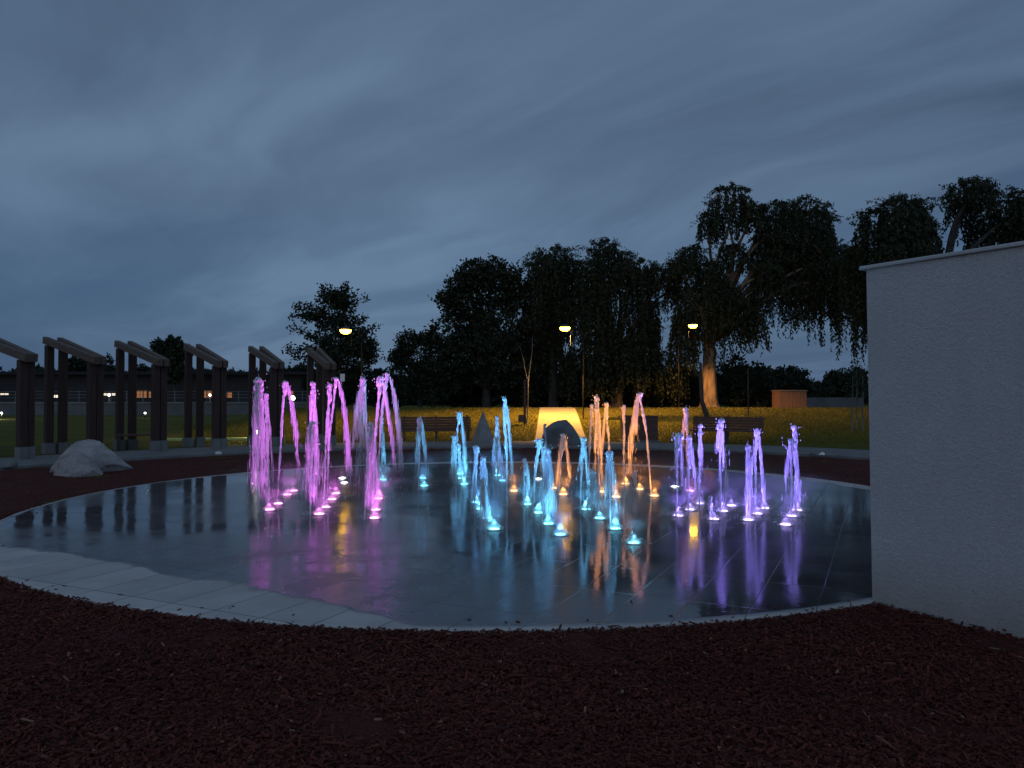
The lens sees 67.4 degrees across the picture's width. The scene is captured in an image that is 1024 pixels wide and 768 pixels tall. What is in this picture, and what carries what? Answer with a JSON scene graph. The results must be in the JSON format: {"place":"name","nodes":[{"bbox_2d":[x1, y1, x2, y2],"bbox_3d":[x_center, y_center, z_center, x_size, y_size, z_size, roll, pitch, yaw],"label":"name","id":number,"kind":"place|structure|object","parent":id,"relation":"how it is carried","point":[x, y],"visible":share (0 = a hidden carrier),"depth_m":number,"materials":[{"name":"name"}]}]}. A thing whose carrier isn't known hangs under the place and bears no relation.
{"place":"outdoors","nodes":[
{"label":"outdoors","id":0,"kind":"place"},
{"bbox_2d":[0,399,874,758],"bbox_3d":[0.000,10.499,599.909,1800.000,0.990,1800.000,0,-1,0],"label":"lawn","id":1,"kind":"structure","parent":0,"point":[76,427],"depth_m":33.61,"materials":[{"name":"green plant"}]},
{"bbox_2d":[68,355,106,371],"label":"tree","id":2,"kind":"object","parent":1,"relation":"on","point":[76,364],"visible":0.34,"depth_m":99.29,"materials":[{"name":"green plant"}]},
{"bbox_2d":[104,352,115,371],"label":"tree","id":3,"kind":"object","parent":1,"relation":"on","point":[109,368],"visible":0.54,"depth_m":89.85,"materials":[{"name":"green plant"}]},
{"bbox_2d":[114,433,150,450],"bbox_3d":[-11.390,1.766,23.325,1.240,0.495,0.445,0,-1,-29],"label":"bench","id":4,"kind":"object","parent":1,"relation":"on","point":[118,443],"visible":0.56,"depth_m":23.01,"materials":[{"name":"brown wood"}]},
{"bbox_2d":[137,363,150,371],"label":"tree","id":5,"kind":"object","parent":1,"relation":"on","point":[142,367],"visible":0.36,"depth_m":99.44,"materials":[{"name":"green plant"}]},
{"bbox_2d":[0,372,315,401],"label":"building","id":6,"kind":"structure","parent":1,"relation":"on","point":[237,381],"depth_m":84.00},
{"bbox_2d":[0,402,315,414],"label":"block wall","id":7,"kind":"structure","parent":1,"relation":"on","point":[173,408],"depth_m":65.97,"materials":[{"name":"concrete"}]},
{"bbox_2d":[0,391,306,401],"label":"railing","id":8,"kind":"object","parent":7,"relation":"on","point":[167,391],"visible":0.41,"depth_m":66.28,"materials":[{"name":"grey metal"}]},
{"bbox_2d":[149,334,194,401],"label":"tree","id":9,"kind":"object","parent":1,"relation":"on","point":[174,351],"visible":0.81,"depth_m":77.44,"materials":[{"name":"green plant"}]},
{"bbox_2d":[167,438,246,440],"bbox_3d":[-11.219,2.045,28.422,3.354,0.134,0.220,0,-1,5],"label":"garden edging","id":10,"kind":"object","parent":1,"relation":"on","point":[180,439],"visible":0.27,"depth_m":28.31,"materials":[{"name":"grey concrete"}]},
{"bbox_2d":[284,363,306,390],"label":"tree","id":11,"kind":"object","parent":1,"relation":"on","point":[299,368],"visible":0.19,"depth_m":85.44,"materials":[{"name":"green plant"}]},
{"bbox_2d":[281,281,383,406],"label":"leafy tree","id":12,"kind":"object","parent":1,"relation":"on","point":[333,348],"visible":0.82,"depth_m":45.86,"materials":[{"name":"green plant"}]},
{"bbox_2d":[340,374,344,408],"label":"park sign","id":13,"kind":"object","parent":1,"relation":"on","point":[342,377],"visible":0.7,"depth_m":40.46,"materials":[{"name":"metal"}]},
{"bbox_2d":[339,326,362,424],"bbox_3d":[-6.923,-0.309,33.009,1.012,4.334,0.540,0,-1,0],"label":"path lamp","id":14,"kind":"object","parent":1,"relation":"on","point":[345,330],"visible":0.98,"depth_m":32.97,"materials":[{"name":"metal"}]},
{"bbox_2d":[366,367,415,407],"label":"shrub","id":15,"kind":"object","parent":1,"relation":"on","point":[391,400],"visible":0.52,"depth_m":52.22,"materials":[{"name":"green plant"}]},
{"bbox_2d":[380,323,462,407],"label":"leafy tree","id":16,"kind":"object","parent":1,"relation":"on","point":[401,359],"visible":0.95,"depth_m":48.66,"materials":[{"name":"green plant"}]},
{"bbox_2d":[0,363,868,405],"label":"woodland","id":17,"kind":"object","parent":1,"relation":"on","point":[348,400],"visible":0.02,"depth_m":118.66,"materials":[{"name":"green plant"}]},
{"bbox_2d":[0,441,869,470],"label":"walkway","id":18,"kind":"structure","parent":1,"relation":"on","point":[51,460],"depth_m":22.90,"materials":[{"name":"concrete"}]},
{"bbox_2d":[4,461,17,466],"bbox_3d":[-11.118,1.768,17.036,0.267,0.144,0.226,0,-1,0],"label":"kerb stone","id":19,"kind":"object","parent":18,"relation":"on","point":[11,464],"visible":1,"depth_m":16.97,"materials":[{"name":"stone"}]},
{"bbox_2d":[0,338,37,459],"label":"pergola","id":20,"kind":"object","parent":18,"relation":"on","point":[25,448],"visible":0.86,"depth_m":19.13,"materials":[{"name":"brown wood"}]},
{"bbox_2d":[41,337,106,453],"bbox_3d":[-12.188,0.336,21.501,3.271,3.457,0.650,-1,-1,37],"label":"pergola","id":21,"kind":"object","parent":18,"relation":"on","point":[96,362],"visible":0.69,"depth_m":22.03,"materials":[{"name":"brown wood"}]},
{"bbox_2d":[113,340,169,451],"bbox_3d":[-10.974,0.357,22.869,3.272,3.457,0.646,-1,-1,43],"label":"pergola","id":22,"kind":"object","parent":18,"relation":"on","point":[159,365],"visible":0.81,"depth_m":23.30,"materials":[{"name":"brown wood"}]},
{"bbox_2d":[182,344,228,448],"bbox_3d":[-9.556,0.377,24.114,0.650,3.457,3.272,1,-1,-40],"label":"pergola","id":23,"kind":"object","parent":18,"relation":"on","point":[201,353],"visible":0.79,"depth_m":24.67,"materials":[{"name":"brown wood"}]},
{"bbox_2d":[247,346,284,446],"bbox_3d":[-8.003,0.393,25.172,0.635,3.457,3.272,1,-1,-32],"label":"pergola","id":24,"kind":"object","parent":18,"relation":"on","point":[264,355],"visible":0.78,"depth_m":24.93,"materials":[{"name":"brown wood"}]},
{"bbox_2d":[305,348,335,444],"bbox_3d":[-6.410,0.406,25.995,0.607,3.457,3.272,0,-1,-25],"label":"pergola","id":25,"kind":"object","parent":18,"relation":"on","point":[325,368],"visible":0.67,"depth_m":26.43,"materials":[{"name":"brown wood"}]},
{"bbox_2d":[471,412,493,442],"bbox_3d":[-0.985,1.546,26.068,0.720,1.220,0.720,0,-1,-26],"label":"stone pyramid","id":26,"kind":"object","parent":18,"relation":"on","point":[482,433],"visible":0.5,"depth_m":25.91,"materials":[{"name":"stone"}]},
{"bbox_2d":[542,420,580,445],"bbox_3d":[1.643,1.581,24.776,1.328,0.850,0.818,0,-1,14],"label":"boulder","id":27,"kind":"object","parent":18,"relation":"on","point":[555,430],"visible":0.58,"depth_m":24.45,"materials":[{"name":"stone"}]},
{"bbox_2d":[401,415,471,441],"bbox_3d":[-2.658,1.634,26.945,2.467,1.037,0.658,0,-1,-8],"label":"slatted bench","id":28,"kind":"object","parent":1,"relation":"on","point":[410,425],"visible":0.9,"depth_m":27.14,"materials":[{"name":"brown wood"}]},
{"bbox_2d":[423,253,544,407],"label":"leafy tree","id":29,"kind":"object","parent":1,"relation":"on","point":[486,342],"visible":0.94,"depth_m":49.33,"materials":[{"name":"green plant"}]},
{"bbox_2d":[0,447,1023,767],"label":"mulch bed","id":30,"kind":"object","parent":1,"relation":"on","point":[356,726],"visible":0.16,"depth_m":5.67,"materials":[{"name":"red wood"}]},
{"bbox_2d":[53,452,102,476],"bbox_3d":[-8.989,1.693,15.983,0.914,0.551,0.631,1,-1,-45],"label":"boulder","id":31,"kind":"object","parent":30,"relation":"on","point":[78,464],"visible":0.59,"depth_m":15.78,"materials":[{"name":"stone"}]},
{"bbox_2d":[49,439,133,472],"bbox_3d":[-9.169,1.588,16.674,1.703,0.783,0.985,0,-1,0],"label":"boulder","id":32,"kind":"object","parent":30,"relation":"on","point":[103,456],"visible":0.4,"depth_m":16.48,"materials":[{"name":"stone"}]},
{"bbox_2d":[859,241,1023,637],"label":"stucco wall","id":33,"kind":"structure","parent":30,"relation":"on","point":[945,333],"depth_m":5.53,"materials":[{"name":"paint"}]},
{"bbox_2d":[180,407,868,443],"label":"grass","id":34,"kind":"structure","parent":1,"relation":"on","point":[231,424],"depth_m":33.50,"materials":[{"name":"green plant"}]},
{"bbox_2d":[518,335,532,424],"bbox_3d":[0.586,-0.114,33.156,0.618,4.000,0.375,0,-1,0],"label":"young tree","id":35,"kind":"object","parent":1,"relation":"on","point":[522,418],"visible":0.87,"depth_m":33.18,"materials":[{"name":"brown plant"}]},
{"bbox_2d":[504,374,564,407],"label":"shrub","id":36,"kind":"object","parent":1,"relation":"on","point":[534,404],"visible":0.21,"depth_m":53.37,"materials":[{"name":"green plant"}]},
{"bbox_2d":[503,242,592,406],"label":"willow tree","id":37,"kind":"object","parent":1,"relation":"on","point":[550,307],"visible":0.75,"depth_m":50.39,"materials":[{"name":"green plant"}]},
{"bbox_2d":[560,324,583,418],"bbox_3d":[2.760,-0.537,35.513,1.162,4.461,0.540,0,-1,0],"label":"path lamp","id":38,"kind":"object","parent":1,"relation":"on","point":[564,327],"visible":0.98,"depth_m":35.47,"materials":[{"name":"metal"}]},
{"bbox_2d":[558,370,610,407],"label":"shrub","id":39,"kind":"object","parent":1,"relation":"on","point":[575,403],"visible":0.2,"depth_m":52.17,"materials":[{"name":"green plant"}]},
{"bbox_2d":[561,237,694,407],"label":"willow tree","id":40,"kind":"object","parent":1,"relation":"on","point":[601,284],"visible":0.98,"depth_m":49.13,"materials":[{"name":"green plant"}]},
{"bbox_2d":[604,361,671,407],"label":"shrub","id":41,"kind":"object","parent":1,"relation":"on","point":[650,400],"visible":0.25,"depth_m":52.48,"materials":[{"name":"green plant"}]},
{"bbox_2d":[619,415,659,442],"bbox_3d":[4.535,1.656,27.472,1.301,1.045,1.010,0,-1,0],"label":"timber planter","id":42,"kind":"object","parent":1,"relation":"on","point":[634,429],"visible":0.8,"depth_m":27.03,"materials":[{"name":"brown wood"}]},
{"bbox_2d":[661,367,699,407],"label":"shrub","id":43,"kind":"object","parent":1,"relation":"on","point":[694,396],"visible":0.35,"depth_m":53.44,"materials":[{"name":"green plant"}]},
{"bbox_2d":[678,322,697,407],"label":"path lamp","id":44,"kind":"object","parent":1,"relation":"on","point":[692,325],"visible":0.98,"depth_m":41.98,"materials":[{"name":"metal"}]},
{"bbox_2d":[699,363,709,416],"bbox_3d":[9.050,0.352,36.039,0.538,2.710,0.256,0,-1,0],"label":"leaning stem","id":45,"kind":"object","parent":1,"relation":"on","point":[703,406],"visible":0.81,"depth_m":35.97,"materials":[{"name":"brown wood"}]},
{"bbox_2d":[690,415,763,444],"bbox_3d":[7.485,1.631,26.756,2.419,1.037,0.658,0,-1,25],"label":"slatted bench","id":46,"kind":"object","parent":1,"relation":"on","point":[745,427],"visible":0.86,"depth_m":26.85,"materials":[{"name":"brown wood"}]},
{"bbox_2d":[747,369,748,415],"bbox_3d":[11.321,0.438,36.817,0.064,2.350,0.059,0,-1,-22],"label":"stake","id":47,"kind":"object","parent":1,"relation":"on","point":[748,388],"visible":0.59,"depth_m":36.80,"materials":[{"name":"brown wood"}]},
{"bbox_2d":[716,352,783,407],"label":"shrub","id":48,"kind":"object","parent":1,"relation":"on","point":[736,389],"visible":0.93,"depth_m":51.55,"materials":[{"name":"green plant"}]},
{"bbox_2d":[656,180,871,407],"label":"willow tree","id":49,"kind":"object","parent":1,"relation":"on","point":[779,259],"visible":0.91,"depth_m":46.31,"materials":[{"name":"green plant"}]},
{"bbox_2d":[771,390,807,407],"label":"timber cabinet","id":50,"kind":"object","parent":1,"relation":"on","point":[789,398],"visible":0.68,"depth_m":45.99,"materials":[{"name":"brown wood"}]},
{"bbox_2d":[770,364,815,396],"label":"tree","id":51,"kind":"object","parent":1,"relation":"on","point":[790,377],"visible":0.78,"depth_m":89.10,"materials":[{"name":"green plant"}]},
{"bbox_2d":[807,397,863,407],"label":"garden wall","id":52,"kind":"structure","parent":1,"relation":"on","point":[832,402],"depth_m":71.98,"materials":[{"name":"grey concrete"}]},
{"bbox_2d":[811,365,867,400],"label":"tree","id":53,"kind":"object","parent":1,"relation":"on","point":[828,386],"visible":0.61,"depth_m":83.56,"materials":[{"name":"green plant"}]},
{"bbox_2d":[836,358,867,430],"bbox_3d":[13.911,0.390,30.910,1.484,3.195,1.009,1,-1,-34],"label":"birch sapling","id":54,"kind":"object","parent":1,"relation":"on","point":[856,373],"visible":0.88,"depth_m":30.87,"materials":[{"name":"green plant"}]},
{"bbox_2d":[838,367,867,429],"bbox_3d":[13.674,0.640,30.788,1.123,2.691,2.006,0,-1,19],"label":"birch sapling","id":55,"kind":"object","parent":1,"relation":"on","point":[852,385],"visible":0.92,"depth_m":30.86,"materials":[{"name":"green plant"}]},
{"bbox_2d":[845,367,868,430],"bbox_3d":[14.096,0.570,30.729,1.530,2.829,1.092,1,-1,-42],"label":"birch sapling","id":56,"kind":"object","parent":1,"relation":"on","point":[863,387],"visible":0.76,"depth_m":30.85,"materials":[{"name":"green plant"}]},
{"bbox_2d":[831,174,1023,370],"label":"willow tree","id":57,"kind":"object","parent":1,"relation":"on","point":[916,236],"visible":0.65,"depth_m":39.68,"materials":[{"name":"green plant"}]},
{"bbox_2d":[0,461,875,635],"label":"splash pad pavement","id":58,"kind":"structure","parent":0,"point":[435,554],"depth_m":8.06,"materials":[{"name":"grey concrete"}]},
{"bbox_2d":[253,377,267,512],"bbox_3d":[-3.394,0.801,10.518,0.628,1.935,0.327,0,-1,7],"label":"water jet","id":59,"kind":"object","parent":58,"relation":"on","point":[258,388],"visible":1,"depth_m":10.51,"materials":[{"name":"liquid"}]},
{"bbox_2d":[261,393,269,498],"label":"water jet","id":60,"kind":"object","parent":58,"relation":"on","point":[266,405],"visible":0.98,"depth_m":11.90,"materials":[{"name":"liquid"}]},
{"bbox_2d":[277,381,290,497],"bbox_3d":[-3.591,0.911,12.136,0.618,1.948,0.394,0,-1,0],"label":"water jet","id":61,"kind":"object","parent":58,"relation":"on","point":[285,386],"visible":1,"depth_m":12.11,"materials":[{"name":"liquid"}]},
{"bbox_2d":[309,381,317,503],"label":"water jet","id":62,"kind":"object","parent":58,"relation":"on","point":[313,392],"visible":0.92,"depth_m":11.43,"materials":[{"name":"liquid"}]},
{"bbox_2d":[308,421,320,515],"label":"water jet","id":63,"kind":"object","parent":58,"relation":"on","point":[312,428],"visible":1,"depth_m":10.28,"materials":[{"name":"liquid"}]},
{"bbox_2d":[323,382,332,499],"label":"water jet","id":64,"kind":"object","parent":58,"relation":"on","point":[329,388],"visible":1,"depth_m":11.81,"materials":[{"name":"liquid"}]},
{"bbox_2d":[326,377,339,496],"bbox_3d":[-2.823,0.837,12.229,0.631,1.918,0.337,0,-1,0],"label":"water jet","id":65,"kind":"object","parent":58,"relation":"on","point":[333,403],"visible":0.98,"depth_m":12.21,"materials":[{"name":"liquid"}]},
{"bbox_2d":[358,377,369,487],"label":"water jet","id":66,"kind":"object","parent":58,"relation":"on","point":[363,395],"visible":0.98,"depth_m":13.33,"materials":[{"name":"liquid"}]},
{"bbox_2d":[364,420,376,519],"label":"water jet","id":67,"kind":"object","parent":58,"relation":"on","point":[370,437],"visible":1,"depth_m":9.93,"materials":[{"name":"liquid"}]},
{"bbox_2d":[372,374,385,503],"bbox_3d":[-1.920,0.816,11.476,0.565,1.926,0.365,0,-1,0],"label":"water jet","id":68,"kind":"object","parent":58,"relation":"on","point":[379,381],"visible":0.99,"depth_m":11.43,"materials":[{"name":"liquid"}]},
{"bbox_2d":[379,418,383,481],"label":"water jet","id":69,"kind":"object","parent":58,"relation":"on","point":[381,447],"visible":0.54,"depth_m":14.26,"materials":[{"name":"liquid"}]},
{"bbox_2d":[376,373,389,492],"bbox_3d":[-2.072,0.803,12.646,0.692,1.988,0.285,0,-1,-9],"label":"water jet","id":70,"kind":"object","parent":58,"relation":"on","point":[387,377],"visible":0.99,"depth_m":12.64,"materials":[{"name":"liquid"}]},
{"bbox_2d":[417,416,424,489],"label":"water jet","id":71,"kind":"object","parent":58,"relation":"on","point":[419,424],"visible":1,"depth_m":13.09,"materials":[{"name":"liquid"}]},
{"bbox_2d":[451,435,456,482],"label":"water jet","id":72,"kind":"object","parent":58,"relation":"on","point":[454,437],"visible":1,"depth_m":14.11,"materials":[{"name":"liquid"}]},
{"bbox_2d":[456,441,461,482],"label":"water jet","id":73,"kind":"object","parent":58,"relation":"on","point":[459,452],"visible":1,"depth_m":14.11,"materials":[{"name":"liquid"}]},
{"bbox_2d":[455,411,462,479],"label":"water jet","id":74,"kind":"object","parent":58,"relation":"on","point":[459,415],"visible":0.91,"depth_m":14.70,"materials":[{"name":"liquid"}]},
{"bbox_2d":[470,445,479,514],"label":"water jet","id":75,"kind":"object","parent":58,"relation":"on","point":[476,450],"visible":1,"depth_m":10.36,"materials":[{"name":"liquid"}]},
{"bbox_2d":[479,457,487,513],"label":"water jet","id":76,"kind":"object","parent":58,"relation":"on","point":[482,463],"visible":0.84,"depth_m":10.43,"materials":[{"name":"liquid"}]},
{"bbox_2d":[480,477,487,528],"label":"water jet","id":77,"kind":"object","parent":58,"relation":"on","point":[483,486],"visible":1,"depth_m":9.11,"materials":[{"name":"liquid"}]},
{"bbox_2d":[490,436,500,482],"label":"water jet","id":78,"kind":"object","parent":58,"relation":"on","point":[496,446],"visible":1,"depth_m":14.11,"materials":[{"name":"liquid"}]},
{"bbox_2d":[493,416,500,479],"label":"water jet","id":79,"kind":"object","parent":58,"relation":"on","point":[496,423],"visible":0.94,"depth_m":14.69,"materials":[{"name":"liquid"}]},
{"bbox_2d":[501,396,509,506],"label":"water jet","id":80,"kind":"object","parent":58,"relation":"on","point":[504,399],"visible":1,"depth_m":11.08,"materials":[{"name":"liquid"}]},
{"bbox_2d":[520,458,528,503],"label":"water jet","id":81,"kind":"object","parent":58,"relation":"on","point":[524,460],"visible":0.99,"depth_m":11.24,"materials":[{"name":"liquid"}]},
{"bbox_2d":[532,438,543,515],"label":"water jet","id":82,"kind":"object","parent":58,"relation":"on","point":[538,442],"visible":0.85,"depth_m":10.21,"materials":[{"name":"liquid"}]},
{"bbox_2d":[541,447,552,525],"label":"water jet","id":83,"kind":"object","parent":58,"relation":"on","point":[546,470],"visible":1,"depth_m":9.47,"materials":[{"name":"liquid"}]},
{"bbox_2d":[558,434,567,495],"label":"water jet","id":84,"kind":"object","parent":58,"relation":"on","point":[563,437],"visible":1,"depth_m":12.30,"materials":[{"name":"liquid"}]},
{"bbox_2d":[578,436,586,510],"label":"water jet","id":85,"kind":"object","parent":58,"relation":"on","point":[583,441],"visible":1,"depth_m":10.66,"materials":[{"name":"liquid"}]},
{"bbox_2d":[587,404,593,483],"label":"water jet","id":86,"kind":"object","parent":58,"relation":"on","point":[591,414],"visible":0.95,"depth_m":13.98,"materials":[{"name":"liquid"}]},
{"bbox_2d":[586,469,596,511],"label":"water jet","id":87,"kind":"object","parent":58,"relation":"on","point":[591,483],"visible":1,"depth_m":10.58,"materials":[{"name":"liquid"}]},
{"bbox_2d":[594,395,599,492],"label":"water jet","id":88,"kind":"object","parent":58,"relation":"on","point":[596,402],"visible":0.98,"depth_m":12.63,"materials":[{"name":"liquid"}]},
{"bbox_2d":[604,402,610,450],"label":"water jet","id":89,"kind":"object","parent":58,"relation":"on","point":[606,404],"visible":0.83,"depth_m":13.34,"materials":[{"name":"liquid"}]},
{"bbox_2d":[603,450,613,527],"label":"water jet","id":90,"kind":"object","parent":58,"relation":"on","point":[609,455],"visible":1,"depth_m":9.23,"materials":[{"name":"liquid"}]},
{"bbox_2d":[620,405,625,486],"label":"water jet","id":91,"kind":"object","parent":58,"relation":"on","point":[623,407],"visible":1,"depth_m":13.59,"materials":[{"name":"liquid"}]},
{"bbox_2d":[636,393,651,494],"bbox_3d":[2.147,0.962,12.251,0.679,1.671,0.380,0,-1,9],"label":"water jet","id":92,"kind":"object","parent":58,"relation":"on","point":[640,395],"visible":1,"depth_m":12.31,"materials":[{"name":"liquid"}]},
{"bbox_2d":[671,432,688,515],"bbox_3d":[2.223,1.196,10.197,0.263,1.126,0.439,0,-1,14],"label":"water jet","id":93,"kind":"object","parent":58,"relation":"on","point":[678,437],"visible":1,"depth_m":10.14,"materials":[{"name":"liquid"}]},
{"bbox_2d":[682,405,690,488],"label":"water jet","id":94,"kind":"object","parent":58,"relation":"on","point":[685,411],"visible":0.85,"depth_m":12.41,"materials":[{"name":"liquid"}]},
{"bbox_2d":[686,434,691,510],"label":"water jet","id":95,"kind":"object","parent":58,"relation":"on","point":[689,445],"visible":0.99,"depth_m":10.66,"materials":[{"name":"liquid"}]},
{"bbox_2d":[695,424,702,505],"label":"water jet","id":96,"kind":"object","parent":58,"relation":"on","point":[700,433],"visible":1,"depth_m":11.16,"materials":[{"name":"liquid"}]},
{"bbox_2d":[707,496,712,517],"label":"water jet","id":97,"kind":"object","parent":58,"relation":"on","point":[710,504],"visible":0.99,"depth_m":9.92,"materials":[{"name":"liquid"}]},
{"bbox_2d":[716,418,725,512],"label":"water jet","id":98,"kind":"object","parent":58,"relation":"on","point":[720,426],"visible":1,"depth_m":10.51,"materials":[{"name":"liquid"}]},
{"bbox_2d":[721,447,725,491],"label":"water jet","id":99,"kind":"object","parent":58,"relation":"on","point":[723,455],"visible":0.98,"depth_m":12.74,"materials":[{"name":"liquid"}]},
{"bbox_2d":[745,444,751,518],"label":"water jet","id":100,"kind":"object","parent":58,"relation":"on","point":[747,448],"visible":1,"depth_m":9.93,"materials":[{"name":"liquid"}]},
{"bbox_2d":[753,428,762,513],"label":"water jet","id":101,"kind":"object","parent":58,"relation":"on","point":[756,432],"visible":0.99,"depth_m":10.36,"materials":[{"name":"liquid"}]},
{"bbox_2d":[782,438,800,515],"bbox_3d":[3.685,1.233,10.177,0.310,1.070,0.368,0,-1,-11],"label":"water jet","id":102,"kind":"object","parent":58,"relation":"on","point":[791,444],"visible":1,"depth_m":10.14,"materials":[{"name":"liquid"}]},
{"bbox_2d":[790,424,799,511],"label":"water jet","id":103,"kind":"object","parent":58,"relation":"on","point":[794,432],"visible":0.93,"depth_m":10.59,"materials":[{"name":"liquid"}]},
{"bbox_2d":[0,0,1023,381],"label":"sky","id":104,"kind":"structure","parent":0,"point":[194,171],"materials":[{"name":"blue"}]},
{"bbox_2d":[535,407,586,440],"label":"path","id":105,"kind":"structure","parent":0,"point":[548,416],"depth_m":35.58,"materials":[{"name":"concrete"}]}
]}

